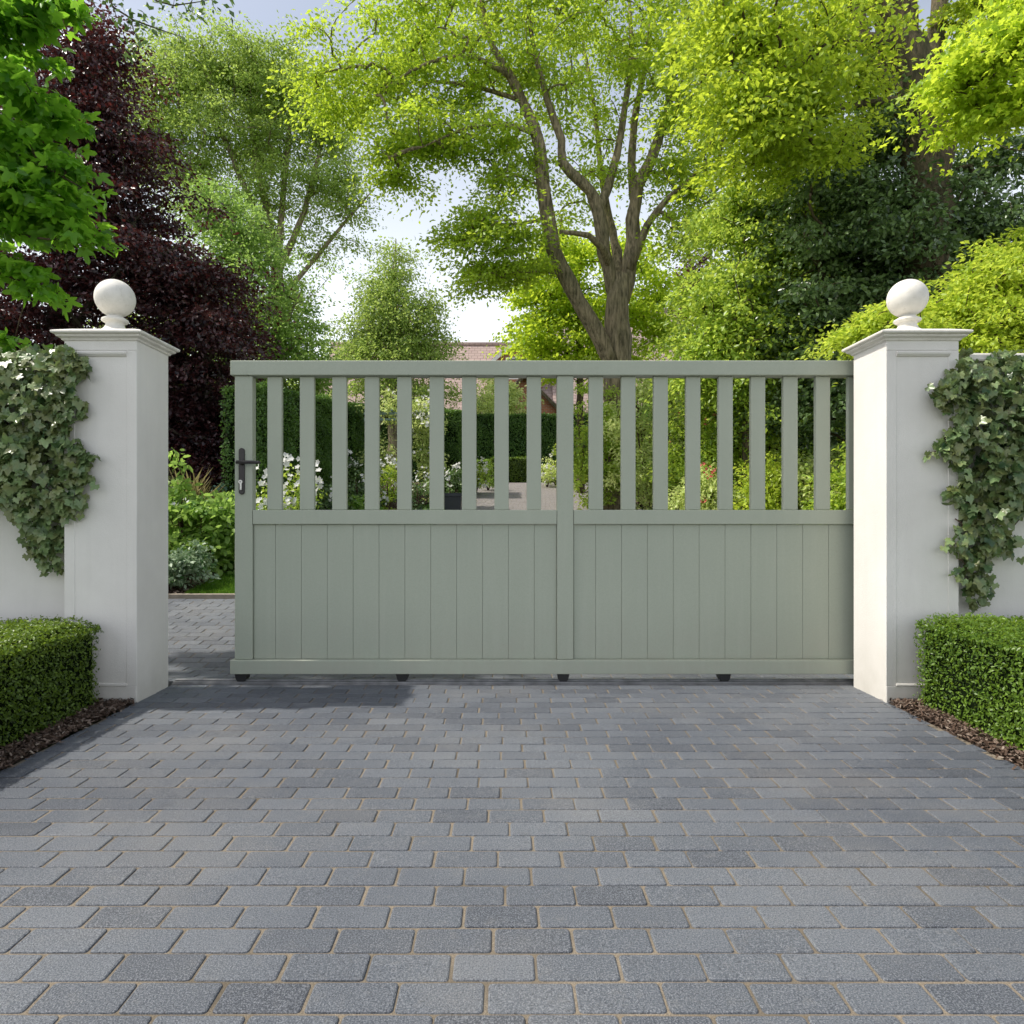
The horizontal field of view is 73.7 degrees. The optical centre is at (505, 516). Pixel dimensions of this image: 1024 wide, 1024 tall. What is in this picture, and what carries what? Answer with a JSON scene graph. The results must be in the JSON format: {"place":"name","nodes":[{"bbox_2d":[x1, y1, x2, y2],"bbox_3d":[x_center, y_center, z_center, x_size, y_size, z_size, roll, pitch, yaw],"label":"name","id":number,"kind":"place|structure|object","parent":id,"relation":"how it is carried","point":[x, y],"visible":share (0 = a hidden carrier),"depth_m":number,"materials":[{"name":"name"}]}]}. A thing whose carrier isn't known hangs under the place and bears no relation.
{"place":"outdoors","nodes":[
{"label":"outdoors","id":0,"kind":"place"},
{"bbox_2d":[184,568,234,593],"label":"grass","id":1,"kind":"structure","parent":0,"point":[201,589],"depth_m":7.31,"materials":[{"name":"green plant"}]},
{"bbox_2d":[184,504,429,593],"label":"lawn","id":2,"kind":"structure","parent":0,"point":[232,577],"depth_m":7.46,"materials":[{"name":"green plant"}]},
{"bbox_2d":[477,459,490,482],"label":"hedge","id":3,"kind":"object","parent":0,"point":[484,461],"visible":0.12,"depth_m":21.93,"materials":[{"name":"green plant"}]},
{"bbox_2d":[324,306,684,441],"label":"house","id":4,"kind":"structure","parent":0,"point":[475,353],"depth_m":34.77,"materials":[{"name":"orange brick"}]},
{"bbox_2d":[506,357,525,378],"bbox_3d":[0.620,-7.450,34.281,1.200,1.100,0.070,0,0,0],"label":"window","id":5,"kind":"structure","parent":4,"relation":"in","point":[513,358],"depth_m":34.26,"materials":[{"name":"white glass"}]},
{"bbox_2d":[0,503,1022,770],"bbox_3d":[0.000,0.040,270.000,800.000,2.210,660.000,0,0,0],"label":"ground","id":6,"kind":"structure","parent":0,"point":[168,685],"depth_m":3.62,"materials":[{"name":"brown soil"}]},
{"bbox_2d":[0,359,63,623],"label":"garden wall","id":7,"kind":"structure","parent":6,"relation":"on","point":[26,590],"depth_m":4.16,"materials":[{"name":"stone"}]},
{"bbox_2d":[0,343,100,576],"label":"ivy","id":8,"kind":"object","parent":7,"relation":"attached to","point":[21,468],"visible":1,"depth_m":3.98,"materials":[{"name":"green plant"}]},
{"bbox_2d":[0,0,128,352],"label":"overhanging maple","id":9,"kind":"object","parent":6,"relation":"on","point":[46,199],"visible":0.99,"depth_m":5.04,"materials":[{"name":"green plant"}]},
{"bbox_2d":[0,698,136,769],"bbox_3d":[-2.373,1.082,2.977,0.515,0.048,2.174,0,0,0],"label":"bark mulch","id":10,"kind":"object","parent":6,"relation":"on","point":[80,720],"visible":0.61,"depth_m":3.46,"materials":[{"name":"brown wood"}]},
{"bbox_2d":[0,615,103,748],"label":"box hedge","id":11,"kind":"object","parent":10,"relation":"on","point":[46,672],"visible":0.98,"depth_m":3.54,"materials":[{"name":"green plant"}]},
{"bbox_2d":[50,279,179,709],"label":"gate pillar","id":12,"kind":"structure","parent":6,"relation":"on","point":[116,563],"depth_m":4.04,"materials":[{"name":"paint"}]},
{"bbox_2d":[0,0,300,492],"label":"copper beech","id":13,"kind":"object","parent":6,"relation":"on","point":[179,285],"visible":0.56,"depth_m":10.57,"materials":[{"name":"purple plant"}]},
{"bbox_2d":[83,272,229,381],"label":"distant tree","id":14,"kind":"object","parent":6,"relation":"on","point":[132,328],"depth_m":42.56,"materials":[{"name":"green plant"}]},
{"bbox_2d":[89,0,249,73],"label":"twiggy ash","id":15,"kind":"object","parent":6,"relation":"on","point":[138,24],"visible":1,"depth_m":7.65,"materials":[{"name":"green plant"}]},
{"bbox_2d":[168,594,234,598],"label":"kerb","id":16,"kind":"structure","parent":6,"relation":"on","point":[201,596],"depth_m":7.00,"materials":[{"name":"stone"}]},
{"bbox_2d":[168,379,284,496],"bbox_3d":[-10.250,-1.381,13.745,11.646,2.979,1.477,0,0,0],"label":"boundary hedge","id":17,"kind":"object","parent":6,"relation":"on","point":[211,398],"depth_m":13.28,"materials":[{"name":"green plant"}]},
{"bbox_2d":[108,0,386,382],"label":"field maple","id":18,"kind":"object","parent":6,"relation":"on","point":[237,79],"visible":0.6,"depth_m":27.12,"materials":[{"name":"green plant"}]},
{"bbox_2d":[160,169,364,396],"bbox_3d":[-6.093,-4.277,16.633,5.143,7.977,4.076,0,0,0],"label":"young lime tree","id":19,"kind":"object","parent":6,"relation":"on","point":[241,248],"visible":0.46,"depth_m":16.10,"materials":[{"name":"green plant"}]},
{"bbox_2d":[168,481,428,593],"bbox_3d":[-7.550,-0.166,14.475,12.900,2.002,14.850,0,0,0],"label":"garden bed","id":20,"kind":"object","parent":6,"relation":"on","point":[393,505],"visible":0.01,"depth_m":15.54,"materials":[{"name":"green plant"}]},
{"bbox_2d":[168,447,202,543],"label":"leafy shrub","id":21,"kind":"object","parent":20,"relation":"on","point":[179,490],"visible":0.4,"depth_m":8.14,"materials":[{"name":"green plant"}]},
{"bbox_2d":[168,539,219,589],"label":"variegated shrub","id":22,"kind":"object","parent":20,"relation":"on","point":[181,565],"visible":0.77,"depth_m":7.25,"materials":[{"name":"green plant"}]},
{"bbox_2d":[168,467,224,529],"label":"ornamental grass","id":23,"kind":"object","parent":20,"relation":"on","point":[196,488],"depth_m":8.71,"materials":[{"name":"plant"}]},
{"bbox_2d":[168,568,228,593],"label":"bark mulch","id":24,"kind":"object","parent":20,"relation":"in","point":[175,589],"visible":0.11,"depth_m":7.28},
{"bbox_2d":[168,489,234,577],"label":"leafy shrub","id":25,"kind":"object","parent":20,"relation":"on","point":[201,512],"visible":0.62,"depth_m":7.92,"materials":[{"name":"green plant"}]},
{"bbox_2d":[211,482,234,503],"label":"bluish shrub","id":26,"kind":"object","parent":20,"relation":"on","point":[218,488],"visible":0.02,"depth_m":9.22,"materials":[{"name":"green plant"}]},
{"bbox_2d":[215,506,261,567],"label":"leafy shrub","id":27,"kind":"object","parent":20,"relation":"on","point":[229,556],"visible":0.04,"depth_m":8.09,"materials":[{"name":"green plant"}]},
{"bbox_2d":[234,464,296,509],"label":"white rose","id":28,"kind":"object","parent":20,"relation":"on","point":[263,505],"visible":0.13,"depth_m":8.70,"materials":[{"name":"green plant"}]},
{"bbox_2d":[218,381,331,509],"bbox_3d":[-3.643,-0.993,11.929,0.723,3.086,5.042,0,0,0],"label":"tall hedge","id":29,"kind":"object","parent":20,"relation":"on","point":[323,429],"visible":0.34,"depth_m":10.62,"materials":[{"name":"green plant"}]},
{"bbox_2d":[283,452,327,509],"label":"white rose","id":30,"kind":"object","parent":20,"relation":"on","point":[290,457],"visible":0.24,"depth_m":9.05,"materials":[{"name":"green plant"}]},
{"bbox_2d":[315,471,355,509],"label":"white rose","id":31,"kind":"object","parent":20,"relation":"on","point":[328,503],"visible":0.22,"depth_m":10.80,"materials":[{"name":"green plant"}]},
{"bbox_2d":[327,494,384,509],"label":"fern","id":32,"kind":"object","parent":20,"relation":"on","point":[358,504],"visible":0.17,"depth_m":11.18,"materials":[{"name":"green plant"}]},
{"bbox_2d":[348,401,380,496],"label":"tall hedge","id":33,"kind":"object","parent":20,"relation":"on","point":[356,432],"visible":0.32,"depth_m":15.01,"materials":[{"name":"green plant"}]},
{"bbox_2d":[348,449,391,508],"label":"white rose","id":34,"kind":"object","parent":20,"relation":"on","point":[356,486],"visible":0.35,"depth_m":12.19,"materials":[{"name":"green plant"}]},
{"bbox_2d":[364,454,396,509],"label":"white rose","id":35,"kind":"object","parent":20,"relation":"on","point":[388,496],"visible":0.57,"depth_m":12.59,"materials":[{"name":"green plant"}]},
{"bbox_2d":[269,336,337,390],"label":"distant tree","id":36,"kind":"object","parent":6,"relation":"on","point":[313,360],"depth_m":50.09,"materials":[{"name":"green plant"}]},
{"bbox_2d":[355,388,453,501],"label":"climbing rose","id":37,"kind":"object","parent":6,"relation":"on","point":[419,423],"visible":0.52,"depth_m":14.77,"materials":[{"name":"green plant"}]},
{"bbox_2d":[364,409,444,423],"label":"rose arch","id":38,"kind":"structure","parent":6,"relation":"on","point":[391,413],"depth_m":14.73,"materials":[{"name":"plant"}]},
{"bbox_2d":[316,235,493,480],"bbox_3d":[-3.827,-5.627,24.946,6.532,9.278,5.437,0,0,-28],"label":"pointed birch","id":39,"kind":"object","parent":6,"relation":"on","point":[392,334],"visible":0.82,"depth_m":24.39,"materials":[{"name":"green plant"}]},
{"bbox_2d":[389,471,428,509],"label":"white rose","id":40,"kind":"object","parent":6,"relation":"on","point":[419,492],"visible":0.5,"depth_m":13.23,"materials":[{"name":"green plant"}]},
{"bbox_2d":[425,408,461,496],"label":"tall hedge","id":41,"kind":"object","parent":6,"relation":"on","point":[453,442],"visible":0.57,"depth_m":17.05,"materials":[{"name":"green plant"}]},
{"bbox_2d":[380,412,587,482],"bbox_3d":[-3.358,-2.509,26.175,13.464,2.962,1.438,0,0,0],"label":"boundary hedge","id":42,"kind":"object","parent":6,"relation":"on","point":[517,435],"visible":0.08,"depth_m":25.63,"materials":[{"name":"green plant"}]},
{"bbox_2d":[455,378,543,413],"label":"golden bush","id":43,"kind":"object","parent":6,"relation":"on","point":[515,394],"visible":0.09,"depth_m":28.15,"materials":[{"name":"green plant"}]},
{"bbox_2d":[490,456,526,482],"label":"hedge","id":44,"kind":"object","parent":6,"relation":"on","point":[517,469],"visible":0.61,"depth_m":22.22,"materials":[{"name":"green plant"}]},
{"bbox_2d":[263,0,755,509],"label":"great maple","id":45,"kind":"object","parent":6,"relation":"on","point":[403,150],"visible":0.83,"depth_m":13.30,"materials":[{"name":"green plant"}]},
{"bbox_2d":[541,443,576,484],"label":"grassy clump","id":46,"kind":"object","parent":6,"relation":"on","point":[552,468],"visible":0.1,"depth_m":20.83,"materials":[{"name":"green plant"}]},
{"bbox_2d":[482,218,697,492],"bbox_3d":[2.333,-4.225,18.500,5.979,7.368,4.293,0,0,0],"label":"backlit maple","id":47,"kind":"object","parent":6,"relation":"on","point":[546,322],"visible":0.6,"depth_m":17.94,"materials":[{"name":"green plant"}]},
{"bbox_2d":[548,355,652,509],"bbox_3d":[1.984,-1.592,13.674,2.198,3.356,1.715,0,0,0],"label":"border shrub","id":48,"kind":"object","parent":6,"relation":"on","point":[580,471],"visible":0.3,"depth_m":13.42,"materials":[{"name":"green plant"}]},
{"bbox_2d":[603,360,706,509],"bbox_3d":[2.709,-1.402,12.629,2.087,3.097,1.679,0,0,12],"label":"border shrub","id":49,"kind":"object","parent":6,"relation":"on","point":[644,467],"visible":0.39,"depth_m":12.40,"materials":[{"name":"green plant"}]},
{"bbox_2d":[636,386,683,507],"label":"border shrub","id":50,"kind":"object","parent":6,"relation":"on","point":[647,412],"visible":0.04,"depth_m":15.06,"materials":[{"name":"green plant"}]},
{"bbox_2d":[663,249,715,348],"bbox_3d":[8.314,-6.403,29.913,3.387,10.806,3.380,0,0,40],"label":"tree","id":51,"kind":"object","parent":6,"relation":"on","point":[704,258],"visible":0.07,"depth_m":29.66,"materials":[{"name":"green plant"}]},
{"bbox_2d":[652,461,744,509],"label":"border shrub","id":52,"kind":"object","parent":6,"relation":"on","point":[708,492],"visible":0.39,"depth_m":10.65,"materials":[{"name":"green plant"}]},
{"bbox_2d":[637,163,888,509],"bbox_3d":[4.000,-2.595,11.214,3.943,6.043,3.635,0,0,-17],"label":"viburnum tree","id":53,"kind":"object","parent":6,"relation":"on","point":[713,337],"visible":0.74,"depth_m":10.66,"materials":[{"name":"green plant"}]},
{"bbox_2d":[627,0,1023,301],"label":"tall beech","id":54,"kind":"object","parent":6,"relation":"on","point":[779,95],"visible":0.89,"depth_m":8.36,"materials":[{"name":"green plant"}]},
{"bbox_2d":[700,72,1023,456],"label":"evergreen oak","id":55,"kind":"object","parent":6,"relation":"on","point":[877,234],"visible":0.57,"depth_m":9.72,"materials":[{"name":"green plant"}]},
{"bbox_2d":[842,279,973,706],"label":"gate pillar","id":56,"kind":"structure","parent":6,"relation":"on","point":[905,521],"depth_m":4.04,"materials":[{"name":"paint"}]},
{"bbox_2d":[795,224,1023,386],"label":"golden maple","id":57,"kind":"object","parent":6,"relation":"on","point":[988,299],"visible":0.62,"depth_m":6.17,"materials":[{"name":"green plant"}]},
{"bbox_2d":[862,0,1023,175],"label":"sunlit maple","id":58,"kind":"object","parent":6,"relation":"on","point":[990,54],"visible":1,"depth_m":5.89,"materials":[{"name":"green plant"}]},
{"bbox_2d":[880,697,1023,769],"bbox_3d":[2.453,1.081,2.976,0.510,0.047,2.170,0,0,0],"label":"bark mulch","id":59,"kind":"object","parent":6,"relation":"on","point":[952,724],"visible":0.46,"depth_m":3.47,"materials":[{"name":"brown wood"}]},
{"bbox_2d":[912,612,1023,754],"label":"box hedge","id":60,"kind":"object","parent":59,"relation":"on","point":[973,672],"visible":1,"depth_m":3.53,"materials":[{"name":"green plant"}]},
{"bbox_2d":[959,353,1023,618],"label":"garden wall","id":61,"kind":"structure","parent":6,"relation":"on","point":[1007,601],"depth_m":4.16,"materials":[{"name":"stone"}]},
{"bbox_2d":[923,347,1023,612],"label":"ivy","id":62,"kind":"object","parent":61,"relation":"attached to","point":[991,382],"visible":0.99,"depth_m":3.99,"materials":[{"name":"green plant"}]},
{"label":"garden bed","id":63,"kind":"structure","parent":6,"relation":"on","visible":0},
{"bbox_2d":[639,387,738,509],"bbox_3d":[3.274,-0.968,11.906,1.740,2.700,1.566,0,0,26],"label":"border shrub","id":64,"kind":"object","parent":63,"relation":"on","point":[676,461],"visible":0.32,"depth_m":11.72,"materials":[{"name":"green plant"}]},
{"bbox_2d":[644,378,845,498],"bbox_3d":[8.740,-2.043,16.970,10.732,3.473,1.479,0,0,0],"label":"boundary hedge","id":65,"kind":"object","parent":63,"relation":"on","point":[809,452],"visible":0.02,"depth_m":16.55,"materials":[{"name":"green plant"}]},
{"bbox_2d":[683,359,811,505],"bbox_3d":[4.197,-1.160,11.586,2.284,2.909,1.819,0,0,-31],"label":"border shrub","id":66,"kind":"object","parent":63,"relation":"on","point":[769,442],"visible":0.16,"depth_m":11.29,"materials":[{"name":"green plant"}]},
{"bbox_2d":[733,451,813,509],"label":"border shrub","id":67,"kind":"object","parent":63,"relation":"on","point":[771,472],"visible":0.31,"depth_m":10.16,"materials":[{"name":"green plant"}]},
{"bbox_2d":[765,449,845,509],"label":"border shrub","id":68,"kind":"object","parent":63,"relation":"on","point":[810,466],"visible":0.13,"depth_m":10.10,"materials":[{"name":"green plant"}]},
{"bbox_2d":[798,463,845,509],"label":"border shrub","id":69,"kind":"object","parent":63,"relation":"on","point":[837,506],"visible":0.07,"depth_m":9.10,"materials":[{"name":"green plant"}]},
{"bbox_2d":[830,441,845,508],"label":"border shrub","id":70,"kind":"object","parent":63,"relation":"on","point":[842,468],"visible":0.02,"depth_m":9.06,"materials":[{"name":"green plant"}]},
{"bbox_2d":[0,483,1023,1023],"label":"driveway","id":71,"kind":"structure","parent":0,"point":[510,855],"depth_m":2.21,"materials":[{"name":"stone"}]},
{"bbox_2d":[444,462,461,509],"bbox_3d":[-1.022,-0.532,13.575,0.498,1.147,0.641,0,0,0],"label":"planter","id":72,"kind":"object","parent":71,"relation":"on","point":[454,472],"depth_m":13.44,"materials":[{"name":"black plastic"}]},
{"bbox_2d":[477,456,489,490],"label":"flowering bush","id":73,"kind":"object","parent":71,"relation":"on","point":[482,472],"visible":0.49,"depth_m":18.14,"materials":[{"name":"green plant"}]},
{"bbox_2d":[477,461,493,489],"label":"clipped bush","id":74,"kind":"object","parent":71,"relation":"on","point":[490,481],"visible":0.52,"depth_m":19.09,"materials":[{"name":"green plant"}]},
{"bbox_2d":[171,679,853,685],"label":"gate track","id":75,"kind":"structure","parent":71,"relation":"on","point":[516,682],"depth_m":4.49,"materials":[{"name":"grey metal"}]},
{"bbox_2d":[230,361,853,681],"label":"sliding gate","id":76,"kind":"structure","parent":75,"relation":"on","point":[724,591],"depth_m":4.52,"materials":[{"name":"green plastic"}]},
{"bbox_2d":[541,450,555,486],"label":"flowering bush","id":77,"kind":"object","parent":71,"relation":"on","point":[546,479],"visible":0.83,"depth_m":20.13,"materials":[{"name":"green plant"}]},
{"bbox_2d":[0,0,1023,382],"label":"sky","id":78,"kind":"structure","parent":0,"point":[478,322],"materials":[{"name":"white"}]}
]}

